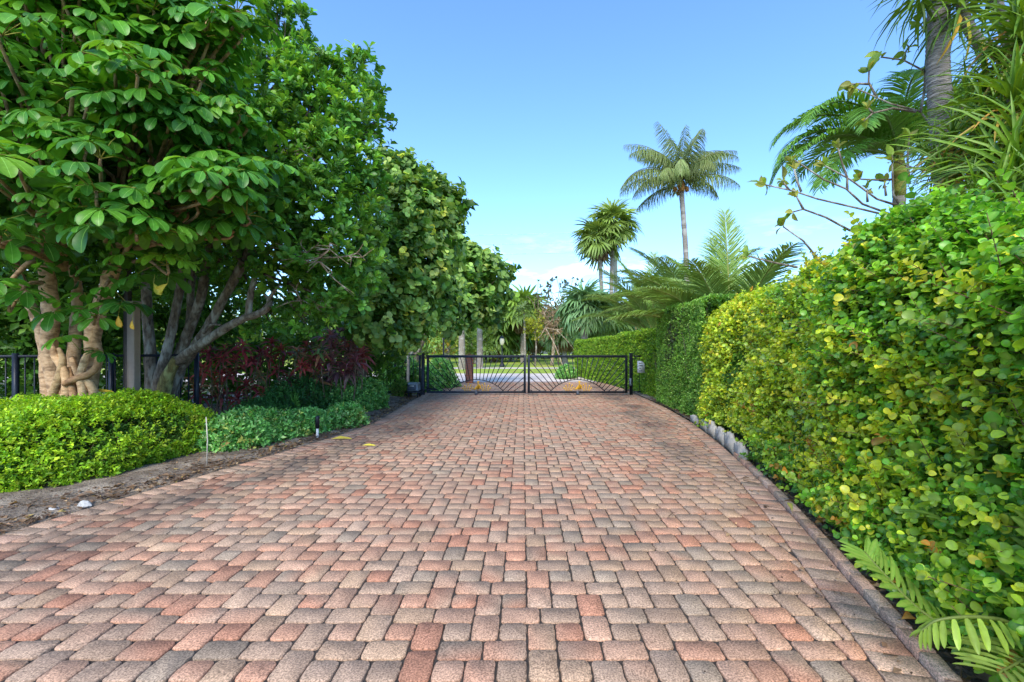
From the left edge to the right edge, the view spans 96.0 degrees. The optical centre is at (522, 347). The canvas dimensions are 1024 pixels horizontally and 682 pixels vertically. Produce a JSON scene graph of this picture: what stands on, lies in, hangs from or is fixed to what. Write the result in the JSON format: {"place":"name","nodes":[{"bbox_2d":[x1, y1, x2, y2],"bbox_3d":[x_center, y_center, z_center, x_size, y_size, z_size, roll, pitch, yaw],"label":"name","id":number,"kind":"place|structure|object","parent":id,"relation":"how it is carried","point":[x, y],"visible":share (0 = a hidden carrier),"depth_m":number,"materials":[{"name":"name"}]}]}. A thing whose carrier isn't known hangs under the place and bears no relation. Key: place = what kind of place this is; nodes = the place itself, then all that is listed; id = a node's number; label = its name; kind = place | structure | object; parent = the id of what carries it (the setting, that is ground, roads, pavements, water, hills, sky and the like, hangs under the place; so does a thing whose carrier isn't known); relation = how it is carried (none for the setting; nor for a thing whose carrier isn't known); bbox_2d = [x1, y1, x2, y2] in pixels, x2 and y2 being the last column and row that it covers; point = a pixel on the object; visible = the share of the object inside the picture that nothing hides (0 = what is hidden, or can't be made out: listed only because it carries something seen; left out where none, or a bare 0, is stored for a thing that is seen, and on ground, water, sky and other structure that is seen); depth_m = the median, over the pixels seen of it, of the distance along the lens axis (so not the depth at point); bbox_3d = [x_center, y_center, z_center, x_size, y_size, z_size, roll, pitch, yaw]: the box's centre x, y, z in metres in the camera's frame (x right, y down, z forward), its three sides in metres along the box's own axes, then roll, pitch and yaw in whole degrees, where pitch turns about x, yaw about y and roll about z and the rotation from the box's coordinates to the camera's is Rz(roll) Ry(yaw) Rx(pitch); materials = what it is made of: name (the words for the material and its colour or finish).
{"place":"outdoors","nodes":[
{"label":"outdoors","id":0,"kind":"place"},
{"bbox_2d":[0,393,418,535],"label":"soil bed","id":1,"kind":"object","parent":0,"point":[135,474],"visible":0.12,"depth_m":5.32,"materials":[{"name":"brown soil"}]},
{"bbox_2d":[77,500,91,507],"bbox_3d":[-4.327,1.548,4.559,0.124,0.079,0.093,0,0,27],"label":"stone","id":2,"kind":"object","parent":1,"relation":"on","point":[85,503],"visible":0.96,"depth_m":4.53,"materials":[{"name":"white stone"}]},
{"bbox_2d":[0,242,171,398],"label":"dense tree","id":3,"kind":"object","parent":1,"relation":"on","point":[22,342],"visible":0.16,"depth_m":9.64,"materials":[{"name":"green plant"}]},
{"bbox_2d":[0,353,198,405],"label":"metal fence","id":4,"kind":"object","parent":1,"relation":"on","point":[110,375],"visible":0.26,"depth_m":8.39,"materials":[{"name":"black metal"}]},
{"bbox_2d":[0,387,217,492],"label":"clipped shrub","id":5,"kind":"object","parent":1,"relation":"on","point":[36,430],"visible":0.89,"depth_m":5.63,"materials":[{"name":"green plant"}]},
{"bbox_2d":[123,256,142,391],"bbox_3d":[-6.534,0.045,7.700,0.230,3.150,0.170,0,0,0],"label":"garden post","id":6,"kind":"object","parent":1,"relation":"on","point":[131,358],"visible":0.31,"depth_m":7.66,"materials":[{"name":"beige paint"}]},
{"bbox_2d":[0,0,304,448],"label":"umbrella tree","id":7,"kind":"object","parent":1,"relation":"on","point":[122,122],"visible":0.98,"depth_m":5.37,"materials":[{"name":"green plant"}]},
{"bbox_2d":[85,246,286,407],"bbox_3d":[-8.777,-0.811,11.701,5.148,5.719,3.547,0,0,0],"label":"shrub","id":8,"kind":"object","parent":1,"relation":"on","point":[237,304],"visible":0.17,"depth_m":11.65,"materials":[{"name":"green plant"}]},
{"bbox_2d":[206,417,207,464],"bbox_3d":[-4.217,1.275,6.144,0.040,0.691,0.018,0,0,21],"label":"stake","id":9,"kind":"object","parent":1,"relation":"on","point":[207,443],"visible":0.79,"depth_m":6.14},
{"bbox_2d":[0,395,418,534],"bbox_3d":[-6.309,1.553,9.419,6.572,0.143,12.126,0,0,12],"label":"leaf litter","id":10,"kind":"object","parent":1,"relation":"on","point":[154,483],"visible":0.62,"depth_m":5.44,"materials":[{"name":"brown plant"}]},
{"bbox_2d":[182,344,237,412],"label":"ti plant","id":11,"kind":"object","parent":1,"relation":"on","point":[204,374],"visible":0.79,"depth_m":9.95,"materials":[{"name":"red plant"}]},
{"bbox_2d":[210,337,262,413],"bbox_3d":[-6.286,0.681,10.132,1.082,1.846,1.176,0,0,-26],"label":"ti plant","id":12,"kind":"object","parent":1,"relation":"on","point":[247,388],"visible":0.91,"depth_m":10.15,"materials":[{"name":"red plant"}]},
{"bbox_2d":[120,0,397,397],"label":"evergreen tree","id":13,"kind":"object","parent":1,"relation":"on","point":[310,257],"visible":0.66,"depth_m":8.22,"materials":[{"name":"green plant"}]},
{"bbox_2d":[188,404,333,452],"bbox_3d":[-4.436,1.352,7.937,1.425,0.787,2.631,0,0,22],"label":"ground cover shrub","id":14,"kind":"object","parent":1,"relation":"on","point":[246,427],"visible":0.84,"depth_m":7.36,"materials":[{"name":"green plant"}]},
{"bbox_2d":[247,336,298,398],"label":"ti plant","id":15,"kind":"object","parent":1,"relation":"on","point":[266,355],"visible":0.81,"depth_m":10.72,"materials":[{"name":"red plant"}]},
{"bbox_2d":[222,373,337,411],"bbox_3d":[-5.236,1.150,10.636,1.453,1.140,3.013,0,0,40],"label":"ground cover shrub","id":16,"kind":"object","parent":1,"relation":"on","point":[279,395],"visible":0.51,"depth_m":10.31,"materials":[{"name":"green plant"}]},
{"bbox_2d":[290,392,299,408],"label":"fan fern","id":17,"kind":"object","parent":1,"relation":"on","point":[294,399],"visible":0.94,"depth_m":9.78,"materials":[{"name":"green plant"}]},
{"bbox_2d":[284,339,332,405],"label":"ti plant","id":18,"kind":"object","parent":1,"relation":"on","point":[303,354],"visible":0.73,"depth_m":10.74,"materials":[{"name":"red plant"}]},
{"bbox_2d":[315,416,319,437],"bbox_3d":[-3.573,1.406,8.014,0.072,0.428,0.072,0,0,0],"label":"sprinkler riser","id":19,"kind":"object","parent":1,"relation":"on","point":[317,422],"visible":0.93,"depth_m":7.99,"materials":[{"name":"white paint"}]},
{"bbox_2d":[231,288,412,397],"bbox_3d":[-5.875,-0.076,13.716,5.431,4.394,2.796,0,0,-12],"label":"shrub","id":20,"kind":"object","parent":1,"relation":"on","point":[379,368],"visible":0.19,"depth_m":13.40,"materials":[{"name":"green plant"}]},
{"bbox_2d":[309,323,377,400],"bbox_3d":[-4.392,0.417,11.182,1.804,2.376,1.490,0,0,0],"label":"ti plant","id":21,"kind":"object","parent":1,"relation":"on","point":[348,369],"visible":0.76,"depth_m":11.03,"materials":[{"name":"red plant"}]},
{"bbox_2d":[321,400,369,430],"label":"ground cover shrub","id":22,"kind":"object","parent":1,"relation":"on","point":[347,414],"visible":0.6,"depth_m":9.01,"materials":[{"name":"green plant"}]},
{"bbox_2d":[316,375,389,411],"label":"ground cover shrub","id":23,"kind":"object","parent":1,"relation":"on","point":[374,395],"visible":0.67,"depth_m":11.30,"materials":[{"name":"green plant"}]},
{"bbox_2d":[345,354,420,391],"bbox_3d":[-4.654,0.907,15.300,2.535,1.427,0.070,0,0,0],"label":"metal fence","id":24,"kind":"object","parent":1,"relation":"on","point":[409,370],"visible":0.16,"depth_m":15.29,"materials":[{"name":"black metal"}]},
{"bbox_2d":[389,377,410,396],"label":"ground cover shrub","id":25,"kind":"object","parent":1,"relation":"on","point":[398,388],"visible":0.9,"depth_m":14.56,"materials":[{"name":"green plant"}]},
{"bbox_2d":[406,382,437,397],"bbox_3d":[-3.295,1.360,14.724,0.620,0.500,0.959,0,0,39],"label":"gate opener","id":26,"kind":"object","parent":1,"relation":"on","point":[413,387],"visible":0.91,"depth_m":14.42,"materials":[{"name":"grey plastic"}]},
{"bbox_2d":[1,367,574,368],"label":"sidewalk","id":27,"kind":"structure","parent":0,"point":[500,368],"depth_m":34.46,"materials":[{"name":"grey concrete"}]},
{"bbox_2d":[570,210,629,288],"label":"fan palm","id":28,"kind":"object","parent":27,"relation":"on","point":[593,250],"visible":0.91,"depth_m":33.91,"materials":[{"name":"green plant"}]},
{"bbox_2d":[582,198,645,294],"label":"fan palm","id":29,"kind":"object","parent":27,"relation":"on","point":[624,220],"visible":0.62,"depth_m":34.27,"materials":[{"name":"green plant"}]},
{"bbox_2d":[7,373,591,380],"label":"road","id":30,"kind":"structure","parent":0,"point":[532,376],"depth_m":24.25,"materials":[{"name":"grey asphalt"}]},
{"bbox_2d":[553,364,578,378],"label":"ground cover shrub","id":31,"kind":"object","parent":30,"relation":"on","point":[567,372],"visible":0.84,"depth_m":23.18,"materials":[{"name":"green plant"}]},
{"bbox_2d":[570,252,692,358],"bbox_3d":[7.281,-2.042,26.369,8.861,7.324,8.555,0,0,39],"label":"young coconut palm","id":32,"kind":"object","parent":30,"relation":"on","point":[626,320],"visible":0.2,"depth_m":25.92,"materials":[{"name":"green plant"}]},
{"bbox_2d":[593,246,785,327],"bbox_3d":[7.822,-1.649,21.890,8.691,6.538,9.280,0,0,0],"label":"young coconut palm","id":33,"kind":"object","parent":30,"relation":"on","point":[666,272],"visible":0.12,"depth_m":21.75,"materials":[{"name":"green plant"}]},
{"bbox_2d":[0,354,638,366],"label":"lawn","id":34,"kind":"structure","parent":0,"point":[517,363],"depth_m":48.52,"materials":[{"name":"green plant"}]},
{"bbox_2d":[424,330,467,359],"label":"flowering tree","id":35,"kind":"object","parent":34,"relation":"on","point":[447,346],"visible":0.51,"depth_m":39.67,"materials":[{"name":"green plant"}]},
{"bbox_2d":[424,331,472,359],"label":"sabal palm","id":36,"kind":"object","parent":34,"relation":"on","point":[428,345],"visible":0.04,"depth_m":45.12,"materials":[{"name":"green plant"}]},
{"bbox_2d":[458,328,500,363],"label":"broadleaf tree","id":37,"kind":"object","parent":34,"relation":"on","point":[473,347],"visible":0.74,"depth_m":44.26,"materials":[{"name":"green plant"}]},
{"bbox_2d":[467,324,520,361],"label":"tree","id":38,"kind":"object","parent":34,"relation":"on","point":[507,350],"visible":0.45,"depth_m":48.61,"materials":[{"name":"green plant"}]},
{"bbox_2d":[499,336,504,366],"bbox_3d":[-1.693,0.305,37.500,0.440,2.590,0.440,0,0,0],"label":"street lamp","id":39,"kind":"object","parent":34,"relation":"on","point":[502,344],"visible":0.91,"depth_m":37.40,"materials":[{"name":"black metal"}]},
{"bbox_2d":[491,317,537,361],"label":"sabal palm","id":40,"kind":"object","parent":34,"relation":"on","point":[517,338],"visible":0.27,"depth_m":50.19,"materials":[{"name":"green plant"}]},
{"bbox_2d":[512,300,537,364],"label":"slender palm","id":41,"kind":"object","parent":34,"relation":"on","point":[523,313],"visible":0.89,"depth_m":41.92,"materials":[{"name":"green plant"}]},
{"bbox_2d":[500,283,552,362],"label":"sabal palm","id":42,"kind":"object","parent":34,"relation":"on","point":[510,315],"visible":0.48,"depth_m":47.04,"materials":[{"name":"green plant"}]},
{"bbox_2d":[517,324,555,360],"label":"tree","id":43,"kind":"object","parent":34,"relation":"on","point":[539,348],"visible":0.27,"depth_m":53.23,"materials":[{"name":"green plant"}]},
{"bbox_2d":[535,298,568,365],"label":"vine covered tree","id":44,"kind":"object","parent":34,"relation":"on","point":[551,331],"visible":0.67,"depth_m":39.78,"materials":[{"name":"green plant"}]},
{"bbox_2d":[535,307,573,365],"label":"dead tree","id":45,"kind":"object","parent":34,"relation":"on","point":[551,338],"visible":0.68,"depth_m":36.97,"materials":[{"name":"brown wood"}]},
{"bbox_2d":[528,276,583,363],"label":"thin leaved tree","id":46,"kind":"object","parent":34,"relation":"on","point":[536,295],"visible":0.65,"depth_m":41.98,"materials":[{"name":"green plant"}]},
{"bbox_2d":[538,306,577,363],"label":"sabal palm","id":47,"kind":"object","parent":34,"relation":"on","point":[565,347],"visible":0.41,"depth_m":43.05,"materials":[{"name":"green plant"}]},
{"bbox_2d":[614,256,617,292],"bbox_3d":[7.653,-4.080,38.000,0.374,11.500,1.800,0,0,0],"label":"utility pole","id":48,"kind":"object","parent":34,"relation":"on","point":[615,270],"visible":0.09,"depth_m":37.87,"materials":[{"name":"concrete"}]},
{"bbox_2d":[464,233,554,235],"bbox_3d":[-14.848,-10.480,41.001,45.400,1.852,0.034,0,0,8],"label":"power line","id":49,"kind":"object","parent":48,"relation":"attached to","point":[519,234],"visible":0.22,"depth_m":39.10,"materials":[{"name":"metal"}]},
{"bbox_2d":[101,369,556,372],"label":"verge","id":50,"kind":"structure","parent":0,"point":[512,371],"depth_m":30.25,"materials":[{"name":"green plant"}]},
{"bbox_2d":[458,330,464,369],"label":"grey palm","id":51,"kind":"object","parent":50,"relation":"on","point":[461,345],"visible":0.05,"depth_m":32.80,"materials":[{"name":"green plant"}]},
{"bbox_2d":[552,278,613,338],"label":"fan palm","id":52,"kind":"object","parent":50,"relation":"on","point":[573,307],"visible":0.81,"depth_m":28.20,"materials":[{"name":"green plant"}]},
{"bbox_2d":[570,290,640,361],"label":"sabal palm","id":53,"kind":"object","parent":50,"relation":"on","point":[616,331],"visible":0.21,"depth_m":31.68,"materials":[{"name":"green plant"}]},
{"bbox_2d":[0,349,699,427],"bbox_3d":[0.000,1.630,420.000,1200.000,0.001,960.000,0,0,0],"label":"ground","id":54,"kind":"structure","parent":0,"point":[544,352],"depth_m":17.43,"materials":[{"name":"brown soil"}]},
{"bbox_2d":[4,293,644,359],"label":"woodland","id":55,"kind":"object","parent":54,"relation":"on","point":[426,352],"visible":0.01,"depth_m":62.88,"materials":[{"name":"green plant"}]},
{"bbox_2d":[380,355,418,393],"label":"ground cover shrub","id":56,"kind":"object","parent":54,"relation":"on","point":[401,375],"visible":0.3,"depth_m":16.43,"materials":[{"name":"green plant"}]},
{"bbox_2d":[328,132,478,376],"bbox_3d":[-3.111,-2.108,12.250,4.372,7.532,3.409,0,0,-37],"label":"sea grape tree","id":57,"kind":"object","parent":54,"relation":"on","point":[411,310],"visible":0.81,"depth_m":11.57,"materials":[{"name":"green plant"}]},
{"bbox_2d":[407,353,409,393],"bbox_3d":[-4.029,0.556,16.200,0.143,2.149,0.122,0,0,0],"label":"timber post","id":58,"kind":"object","parent":54,"relation":"on","point":[408,368],"visible":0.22,"depth_m":16.15,"materials":[{"name":"wood"}]},
{"bbox_2d":[415,364,443,393],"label":"ground cover shrub","id":59,"kind":"object","parent":54,"relation":"on","point":[432,369],"visible":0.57,"depth_m":16.29,"materials":[{"name":"green plant"}]},
{"bbox_2d":[429,358,461,388],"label":"ground cover shrub","id":60,"kind":"object","parent":54,"relation":"on","point":[434,362],"visible":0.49,"depth_m":17.79,"materials":[{"name":"green plant"}]},
{"bbox_2d":[410,224,521,363],"bbox_3d":[-2.088,-1.740,18.920,4.728,6.772,2.729,0,0,-32],"label":"sea grape tree","id":61,"kind":"object","parent":54,"relation":"on","point":[483,306],"visible":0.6,"depth_m":18.60,"materials":[{"name":"green plant"}]},
{"bbox_2d":[477,276,496,367],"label":"grey palm","id":62,"kind":"object","parent":54,"relation":"on","point":[479,344],"visible":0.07,"depth_m":34.81,"materials":[{"name":"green plant"}]},
{"bbox_2d":[0,382,935,681],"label":"driveway","id":63,"kind":"structure","parent":0,"point":[154,524],"depth_m":3.28,"materials":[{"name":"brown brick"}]},
{"bbox_2d":[332,436,350,438],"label":"fallen leaf","id":64,"kind":"object","parent":63,"relation":"on","point":[340,437],"visible":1,"depth_m":7.85,"materials":[{"name":"yellow plant"}]},
{"bbox_2d":[421,353,424,394],"bbox_3d":[-3.311,0.902,15.300,0.133,1.435,0.124,0,0,0],"label":"gate post","id":65,"kind":"object","parent":63,"relation":"on","point":[422,371],"visible":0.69,"depth_m":15.25,"materials":[{"name":"black metal"}]},
{"bbox_2d":[5,395,923,674],"bbox_3d":[-0.201,1.545,8.500,7.330,0.100,13.671,0,0,6],"label":"paving debris","id":66,"kind":"object","parent":63,"relation":"on","point":[895,669],"visible":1,"depth_m":4.21,"materials":[{"name":"brown plant"}]},
{"bbox_2d":[427,355,525,394],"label":"driveway gate","id":67,"kind":"structure","parent":63,"relation":"on","point":[478,386],"depth_m":15.27,"materials":[{"name":"black metal"}]},
{"bbox_2d":[528,355,627,394],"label":"driveway gate","id":68,"kind":"structure","parent":63,"relation":"on","point":[579,386],"depth_m":15.27,"materials":[{"name":"black metal"}]},
{"bbox_2d":[629,353,632,394],"bbox_3d":[3.587,0.902,15.300,0.133,1.435,0.124,0,0,0],"label":"gate post","id":69,"kind":"object","parent":63,"relation":"on","point":[631,372],"visible":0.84,"depth_m":15.25,"materials":[{"name":"black metal"}]},
{"bbox_2d":[633,356,640,391],"bbox_3d":[3.804,0.880,15.310,0.256,1.220,0.040,0,0,-4],"label":"metal fence","id":70,"kind":"object","parent":69,"relation":"attached to","point":[639,376],"visible":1,"depth_m":15.31,"materials":[{"name":"black metal"}]},
{"bbox_2d":[733,452,962,681],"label":"kerb","id":71,"kind":"structure","parent":63,"relation":"on","point":[935,665],"depth_m":2.88,"materials":[{"name":"grey concrete"}]},
{"bbox_2d":[898,611,915,619],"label":"fallen leaf","id":72,"kind":"object","parent":71,"relation":"on","point":[907,615],"visible":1,"depth_m":2.56,"materials":[{"name":"brown plant"}]},
{"bbox_2d":[465,358,472,382],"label":"tree trunk","id":73,"kind":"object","parent":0,"point":[470,367],"depth_m":20.24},
{"bbox_2d":[460,381,599,381],"bbox_3d":[-0.250,1.580,21.160,14.500,0.001,0.680,0,0,0],"label":"driveway apron","id":74,"kind":"object","parent":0,"point":[532,381],"visible":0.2,"depth_m":21.35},
{"bbox_2d":[615,284,666,328],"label":"young coconut palm","id":75,"kind":"object","parent":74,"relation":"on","point":[647,305],"visible":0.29,"depth_m":20.75,"materials":[{"name":"green plant"}]},
{"bbox_2d":[523,309,544,365],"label":"yellow shrub","id":76,"kind":"object","parent":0,"point":[533,321],"visible":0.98,"depth_m":39.00,"materials":[{"name":"green plant"}]},
{"bbox_2d":[117,0,1008,333],"label":"sky","id":77,"kind":"structure","parent":0,"point":[535,105],"materials":[{"name":"blue"}]},
{"bbox_2d":[619,386,991,681],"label":"soil bed","id":78,"kind":"object","parent":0,"point":[965,672],"depth_m":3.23,"materials":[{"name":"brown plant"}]},
{"bbox_2d":[574,327,657,397],"bbox_3d":[3.868,0.482,20.151,1.872,2.365,12.083,0,0,-2],"label":"clipped hedge","id":79,"kind":"object","parent":78,"relation":"on","point":[643,341],"visible":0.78,"depth_m":17.81,"materials":[{"name":"green plant"}]},
{"bbox_2d":[637,361,644,372],"bbox_3d":[3.907,0.643,15.233,0.240,0.393,0.033,0,0,0],"label":"sign plaque","id":80,"kind":"object","parent":79,"relation":"attached to","point":[640,366],"visible":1,"depth_m":15.22,"materials":[{"name":"white paint"}]},
{"bbox_2d":[620,121,739,280],"bbox_3d":[6.826,-4.028,20.116,4.727,11.360,4.468,0,0,36],"label":"coconut palm","id":81,"kind":"object","parent":78,"relation":"on","point":[682,170],"visible":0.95,"depth_m":19.65,"materials":[{"name":"green plant"}]},
{"bbox_2d":[690,414,699,424],"bbox_3d":[3.596,1.517,9.645,0.055,0.205,0.550,0,0,7],"label":"edging block","id":82,"kind":"object","parent":78,"relation":"on","point":[693,418],"depth_m":9.56,"materials":[{"name":"stone"}]},
{"bbox_2d":[654,292,736,419],"bbox_3d":[4.257,0.202,11.888,1.306,2.856,5.562,0,0,8],"label":"clipped hedge","id":83,"kind":"object","parent":78,"relation":"on","point":[679,372],"visible":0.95,"depth_m":10.89,"materials":[{"name":"green plant"}]},
{"bbox_2d":[700,419,706,432],"bbox_3d":[3.479,1.498,8.814,0.055,0.244,0.550,0,0,9],"label":"edging block","id":84,"kind":"object","parent":78,"relation":"on","point":[704,427],"depth_m":8.72,"materials":[{"name":"stone"}]},
{"bbox_2d":[601,206,807,323],"bbox_3d":[5.851,-1.269,12.976,7.279,5.778,7.816,0,0,0],"label":"young coconut palm","id":85,"kind":"object","parent":78,"relation":"on","point":[761,273],"visible":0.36,"depth_m":12.44,"materials":[{"name":"green plant"}]},
{"bbox_2d":[707,420,716,439],"bbox_3d":[3.400,1.469,8.295,0.055,0.302,0.550,0,0,9],"label":"edging block","id":86,"kind":"object","parent":78,"relation":"on","point":[711,427],"depth_m":8.20,"materials":[{"name":"stone"}]},
{"bbox_2d":[715,426,725,446],"bbox_3d":[3.298,1.474,7.673,0.055,0.293,0.550,0,0,10],"label":"edging block","id":87,"kind":"object","parent":78,"relation":"on","point":[719,435],"depth_m":7.66,"materials":[{"name":"stone"}]},
{"bbox_2d":[724,432,736,454],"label":"edging block","id":88,"kind":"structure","parent":78,"relation":"on","point":[729,440],"depth_m":7.03,"materials":[{"name":"stone"}]},
{"bbox_2d":[734,441,747,459],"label":"edging block","id":89,"kind":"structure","parent":78,"relation":"on","point":[739,447],"depth_m":6.43,"materials":[{"name":"stone"}]},
{"bbox_2d":[738,11,963,267],"bbox_3d":[3.916,-1.185,5.506,2.684,5.612,0.306,0,0,0],"label":"frangipani tree","id":90,"kind":"object","parent":78,"relation":"on","point":[848,85],"visible":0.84,"depth_m":5.49,"materials":[{"name":"green plant"}]},
{"bbox_2d":[694,168,1023,681],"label":"cocoplum hedge","id":91,"kind":"object","parent":78,"relation":"on","point":[863,384],"visible":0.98,"depth_m":3.07,"materials":[{"name":"green plant"}]},
{"bbox_2d":[769,61,1003,206],"bbox_3d":[5.675,-1.245,7.104,3.582,5.730,3.072,0,0,0],"label":"christmas palm","id":92,"kind":"object","parent":78,"relation":"on","point":[879,132],"visible":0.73,"depth_m":6.81,"materials":[{"name":"green plant"}]},
{"bbox_2d":[838,494,1023,681],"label":"cardboard palm","id":93,"kind":"object","parent":78,"relation":"on","point":[874,551],"visible":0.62,"depth_m":2.01,"materials":[{"name":"green plant"}]},
{"bbox_2d":[869,0,1018,198],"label":"dragon tree","id":94,"kind":"object","parent":78,"relation":"on","point":[939,21],"visible":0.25,"depth_m":5.12,"materials":[{"name":"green plant"}]},
{"bbox_2d":[886,0,1023,203],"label":"screw pine","id":95,"kind":"object","parent":78,"relation":"on","point":[991,125],"visible":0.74,"depth_m":4.11,"materials":[{"name":"green plant"}]}
]}

